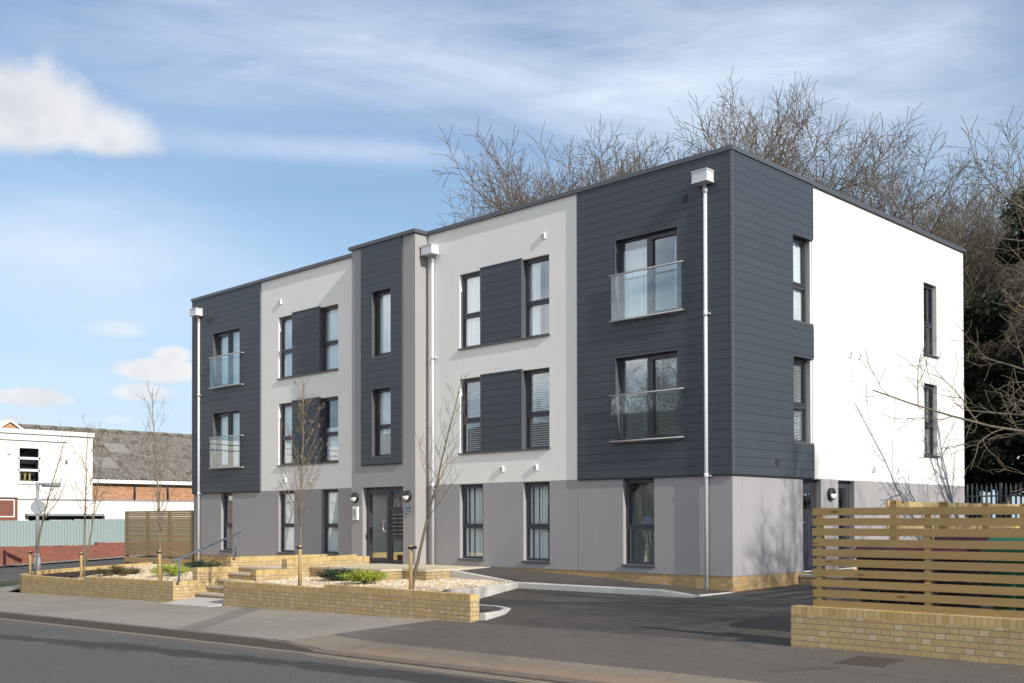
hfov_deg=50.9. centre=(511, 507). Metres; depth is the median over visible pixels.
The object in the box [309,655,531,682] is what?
road line
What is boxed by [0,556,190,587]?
side road
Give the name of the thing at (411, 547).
tree stake
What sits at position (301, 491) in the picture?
young tree
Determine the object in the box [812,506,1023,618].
slatted fence
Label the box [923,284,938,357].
window
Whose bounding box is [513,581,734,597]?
path kerb
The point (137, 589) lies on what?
planter wall
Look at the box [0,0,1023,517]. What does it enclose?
sky
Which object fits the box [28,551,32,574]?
tree stake
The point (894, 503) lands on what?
bin store fence
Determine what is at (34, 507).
sign pole
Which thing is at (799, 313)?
window
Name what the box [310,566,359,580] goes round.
shrub
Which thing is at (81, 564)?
tree stake
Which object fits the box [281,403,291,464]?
window
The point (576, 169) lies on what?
bare tree
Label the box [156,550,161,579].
tree stake
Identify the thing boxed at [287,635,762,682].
pavement
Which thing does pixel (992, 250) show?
bare tree
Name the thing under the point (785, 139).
bare tree
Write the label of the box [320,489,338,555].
window
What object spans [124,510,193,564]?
slatted fence
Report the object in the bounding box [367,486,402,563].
entrance door
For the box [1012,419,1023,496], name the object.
evergreen tree
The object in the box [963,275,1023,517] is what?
evergreen tree
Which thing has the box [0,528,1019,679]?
ground
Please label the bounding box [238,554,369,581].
stair wall
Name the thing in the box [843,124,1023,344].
bare tree
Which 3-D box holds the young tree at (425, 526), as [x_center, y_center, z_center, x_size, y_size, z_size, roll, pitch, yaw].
[-1.300,-0.414,19.657,0.950,4.068,1.361,0,-1,-26]
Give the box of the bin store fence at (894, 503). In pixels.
[886,500,1023,539]
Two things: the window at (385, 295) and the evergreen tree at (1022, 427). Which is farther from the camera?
the evergreen tree at (1022, 427)
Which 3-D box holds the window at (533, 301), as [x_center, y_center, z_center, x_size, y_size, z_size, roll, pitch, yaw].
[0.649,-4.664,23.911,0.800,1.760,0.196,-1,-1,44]
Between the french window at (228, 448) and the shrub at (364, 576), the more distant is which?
the french window at (228, 448)
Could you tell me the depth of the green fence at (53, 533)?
52.34 m
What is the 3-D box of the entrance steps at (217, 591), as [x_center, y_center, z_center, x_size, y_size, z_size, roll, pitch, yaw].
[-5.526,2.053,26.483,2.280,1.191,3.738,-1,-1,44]
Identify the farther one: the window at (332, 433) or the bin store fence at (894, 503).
the window at (332, 433)
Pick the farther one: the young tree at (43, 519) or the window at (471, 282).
the young tree at (43, 519)
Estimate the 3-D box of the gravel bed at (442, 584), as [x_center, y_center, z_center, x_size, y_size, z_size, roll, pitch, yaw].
[-2.792,1.613,22.941,6.209,0.155,3.286,-1,-1,44]
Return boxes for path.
[459,567,728,594]
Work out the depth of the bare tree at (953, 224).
42.41 m
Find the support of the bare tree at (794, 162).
on the ground at (8, 583)
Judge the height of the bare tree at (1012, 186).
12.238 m
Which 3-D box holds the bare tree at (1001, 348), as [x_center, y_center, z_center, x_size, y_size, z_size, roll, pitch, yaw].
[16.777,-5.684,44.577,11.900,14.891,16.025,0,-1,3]
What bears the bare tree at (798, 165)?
on the ground at (8, 583)
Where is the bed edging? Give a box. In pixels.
[446,569,517,598]
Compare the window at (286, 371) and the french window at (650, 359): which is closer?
the french window at (650, 359)
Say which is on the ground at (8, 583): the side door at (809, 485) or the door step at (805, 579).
the door step at (805, 579)
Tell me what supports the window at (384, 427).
in the apartment building at (669, 380)
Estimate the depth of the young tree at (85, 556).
29.83 m
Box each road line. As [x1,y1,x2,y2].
[0,618,547,682]
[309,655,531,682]
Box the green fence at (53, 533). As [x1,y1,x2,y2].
[0,519,190,546]
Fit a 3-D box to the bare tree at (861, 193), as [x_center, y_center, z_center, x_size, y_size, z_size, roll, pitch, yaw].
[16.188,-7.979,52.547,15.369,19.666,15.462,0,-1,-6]
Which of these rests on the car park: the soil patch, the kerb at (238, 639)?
the soil patch
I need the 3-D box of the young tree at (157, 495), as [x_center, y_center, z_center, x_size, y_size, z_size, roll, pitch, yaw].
[-8.759,-0.652,27.192,1.250,5.193,1.046,-1,-1,44]
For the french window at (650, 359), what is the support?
in the apartment building at (669, 380)
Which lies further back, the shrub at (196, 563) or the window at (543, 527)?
the shrub at (196, 563)
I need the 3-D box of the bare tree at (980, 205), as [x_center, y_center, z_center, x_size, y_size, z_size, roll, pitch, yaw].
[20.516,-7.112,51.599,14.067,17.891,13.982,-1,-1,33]
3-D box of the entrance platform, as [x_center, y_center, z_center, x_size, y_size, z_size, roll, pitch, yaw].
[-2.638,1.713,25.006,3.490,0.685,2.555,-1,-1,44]
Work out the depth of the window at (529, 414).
23.99 m
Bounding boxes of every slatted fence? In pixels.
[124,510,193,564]
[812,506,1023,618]
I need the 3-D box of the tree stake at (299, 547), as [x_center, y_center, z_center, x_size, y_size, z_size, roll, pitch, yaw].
[-4.445,1.290,22.466,0.165,1.000,0.100,-1,-1,44]
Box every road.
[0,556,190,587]
[0,618,557,682]
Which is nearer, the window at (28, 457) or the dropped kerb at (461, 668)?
the dropped kerb at (461, 668)
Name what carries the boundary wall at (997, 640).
on the ground at (8, 583)
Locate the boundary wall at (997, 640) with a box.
[791,605,1023,665]
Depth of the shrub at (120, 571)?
30.66 m
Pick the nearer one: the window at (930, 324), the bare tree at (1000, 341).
the window at (930, 324)
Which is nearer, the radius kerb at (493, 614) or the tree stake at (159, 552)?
the radius kerb at (493, 614)
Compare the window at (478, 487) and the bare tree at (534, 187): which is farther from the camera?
the bare tree at (534, 187)
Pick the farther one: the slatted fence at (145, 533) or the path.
the slatted fence at (145, 533)
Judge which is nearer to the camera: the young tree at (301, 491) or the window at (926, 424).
the young tree at (301, 491)
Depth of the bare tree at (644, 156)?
44.80 m
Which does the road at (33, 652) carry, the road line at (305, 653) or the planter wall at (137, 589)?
the road line at (305, 653)
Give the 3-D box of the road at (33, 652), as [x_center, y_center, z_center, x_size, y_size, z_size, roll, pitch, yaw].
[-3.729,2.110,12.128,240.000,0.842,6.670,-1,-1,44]
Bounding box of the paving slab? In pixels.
[161,597,223,606]
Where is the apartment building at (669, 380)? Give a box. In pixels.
[189,144,965,591]
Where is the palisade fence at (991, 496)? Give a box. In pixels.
[965,483,1023,528]
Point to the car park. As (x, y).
(759, 616)
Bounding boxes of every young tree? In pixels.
[11,424,76,574]
[67,414,116,576]
[141,381,182,579]
[276,379,332,544]
[413,375,471,589]
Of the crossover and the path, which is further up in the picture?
the path
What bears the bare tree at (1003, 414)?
on the ground at (8, 583)
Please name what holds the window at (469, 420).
in the apartment building at (669, 380)
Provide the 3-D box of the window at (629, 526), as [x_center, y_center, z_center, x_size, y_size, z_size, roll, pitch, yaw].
[2.600,0.304,21.792,0.834,1.790,0.206,-1,-1,44]
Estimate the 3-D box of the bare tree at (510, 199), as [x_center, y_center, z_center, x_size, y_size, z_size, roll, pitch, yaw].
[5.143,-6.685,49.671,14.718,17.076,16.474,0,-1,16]
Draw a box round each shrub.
[94,564,145,576]
[147,562,192,575]
[182,559,224,568]
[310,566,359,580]
[338,567,389,582]
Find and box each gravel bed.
[40,564,221,580]
[252,577,512,590]
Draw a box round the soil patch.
[479,609,491,614]
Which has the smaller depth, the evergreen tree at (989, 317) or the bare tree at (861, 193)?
the evergreen tree at (989, 317)
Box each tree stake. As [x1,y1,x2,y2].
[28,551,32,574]
[79,552,82,578]
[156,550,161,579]
[296,545,302,585]
[408,545,416,589]
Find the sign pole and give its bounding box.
[30,482,60,570]
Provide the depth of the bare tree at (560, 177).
51.15 m
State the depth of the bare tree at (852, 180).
45.88 m
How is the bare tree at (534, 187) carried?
on the ground at (8, 583)
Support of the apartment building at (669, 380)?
on the ground at (8, 583)
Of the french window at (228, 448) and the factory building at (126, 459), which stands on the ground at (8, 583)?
the factory building at (126, 459)
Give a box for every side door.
[803,479,816,571]
[838,481,855,568]
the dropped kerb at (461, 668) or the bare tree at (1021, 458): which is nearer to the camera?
the dropped kerb at (461, 668)
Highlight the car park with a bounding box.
[441,584,993,645]
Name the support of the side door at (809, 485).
in the apartment building at (669, 380)
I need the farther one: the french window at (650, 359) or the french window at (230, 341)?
the french window at (230, 341)
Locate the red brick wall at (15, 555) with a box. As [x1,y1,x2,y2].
[0,542,174,567]
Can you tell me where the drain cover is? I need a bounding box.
[834,655,906,667]
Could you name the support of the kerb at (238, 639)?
on the ground at (8, 583)
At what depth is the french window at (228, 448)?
32.88 m
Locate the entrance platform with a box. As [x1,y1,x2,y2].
[309,563,487,580]
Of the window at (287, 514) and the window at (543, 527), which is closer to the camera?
the window at (543, 527)
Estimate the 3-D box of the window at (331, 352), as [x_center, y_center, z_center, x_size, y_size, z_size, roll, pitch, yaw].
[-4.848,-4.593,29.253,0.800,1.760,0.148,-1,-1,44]
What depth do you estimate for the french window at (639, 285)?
22.03 m
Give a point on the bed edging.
(485, 591)
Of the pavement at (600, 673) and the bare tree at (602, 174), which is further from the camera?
the bare tree at (602, 174)
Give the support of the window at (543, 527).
in the apartment building at (669, 380)
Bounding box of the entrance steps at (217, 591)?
[195,565,281,598]
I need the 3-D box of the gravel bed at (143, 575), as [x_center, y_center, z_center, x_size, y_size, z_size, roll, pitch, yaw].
[-9.898,1.897,30.762,9.574,0.333,4.533,-1,-1,44]
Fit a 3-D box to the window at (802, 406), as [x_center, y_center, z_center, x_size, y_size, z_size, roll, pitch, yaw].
[5.876,-2.191,22.128,0.261,1.805,0.882,-1,-1,44]
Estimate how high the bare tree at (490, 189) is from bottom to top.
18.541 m
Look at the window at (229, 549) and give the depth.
33.00 m
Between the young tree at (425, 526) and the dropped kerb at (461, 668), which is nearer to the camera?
the dropped kerb at (461, 668)
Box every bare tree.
[432,94,789,225]
[436,91,856,226]
[439,128,703,222]
[447,142,793,222]
[450,147,646,222]
[452,131,573,219]
[514,114,854,196]
[529,137,619,197]
[565,72,952,222]
[565,76,924,220]
[611,66,867,200]
[697,96,1023,355]
[794,123,928,217]
[821,121,1023,389]
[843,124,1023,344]
[852,144,1023,433]
[861,285,1023,491]
[886,171,1023,517]
[916,184,1023,517]
[929,154,1023,411]
[933,106,1023,354]
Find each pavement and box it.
[0,585,19,591]
[0,591,431,640]
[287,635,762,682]
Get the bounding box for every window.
[17,446,39,483]
[211,329,240,389]
[211,411,239,469]
[219,493,232,551]
[277,491,294,553]
[281,316,291,377]
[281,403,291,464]
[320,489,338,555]
[324,305,337,370]
[324,397,337,461]
[371,290,391,358]
[371,388,391,458]
[458,484,483,560]
[463,272,479,347]
[463,377,479,452]
[521,482,550,562]
[526,256,548,337]
[526,368,549,448]
[613,229,679,323]
[613,351,679,443]
[621,478,654,567]
[792,237,813,326]
[792,358,813,445]
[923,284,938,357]
[924,384,939,457]
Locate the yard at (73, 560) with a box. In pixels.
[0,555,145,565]
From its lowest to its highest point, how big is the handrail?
1.181 m
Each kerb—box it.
[0,611,318,652]
[312,649,607,682]
[479,604,510,619]
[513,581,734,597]
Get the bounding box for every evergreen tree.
[963,186,1023,491]
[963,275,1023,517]
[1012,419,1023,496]
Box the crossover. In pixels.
[331,620,1023,682]
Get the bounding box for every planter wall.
[20,554,332,601]
[224,581,478,621]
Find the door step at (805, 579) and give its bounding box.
[799,573,858,584]
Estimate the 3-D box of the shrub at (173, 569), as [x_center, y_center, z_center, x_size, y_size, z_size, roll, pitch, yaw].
[-9.245,1.663,29.214,1.358,0.361,1.309,0,-1,8]
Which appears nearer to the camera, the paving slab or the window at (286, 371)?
the paving slab
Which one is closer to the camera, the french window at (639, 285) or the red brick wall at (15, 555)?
the french window at (639, 285)
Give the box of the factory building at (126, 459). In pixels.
[0,419,193,546]
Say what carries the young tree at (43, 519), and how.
on the gravel bed at (143, 575)
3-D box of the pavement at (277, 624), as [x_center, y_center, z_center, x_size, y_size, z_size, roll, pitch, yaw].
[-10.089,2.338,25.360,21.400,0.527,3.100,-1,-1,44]
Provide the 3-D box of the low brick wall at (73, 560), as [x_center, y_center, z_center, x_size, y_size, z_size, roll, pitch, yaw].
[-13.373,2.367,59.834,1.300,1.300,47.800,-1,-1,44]
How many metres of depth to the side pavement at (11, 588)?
33.37 m
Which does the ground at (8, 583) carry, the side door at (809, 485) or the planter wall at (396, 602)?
the planter wall at (396, 602)
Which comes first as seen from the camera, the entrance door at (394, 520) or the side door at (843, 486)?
the side door at (843, 486)
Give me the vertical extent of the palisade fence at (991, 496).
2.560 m
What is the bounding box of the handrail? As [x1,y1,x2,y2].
[172,532,240,581]

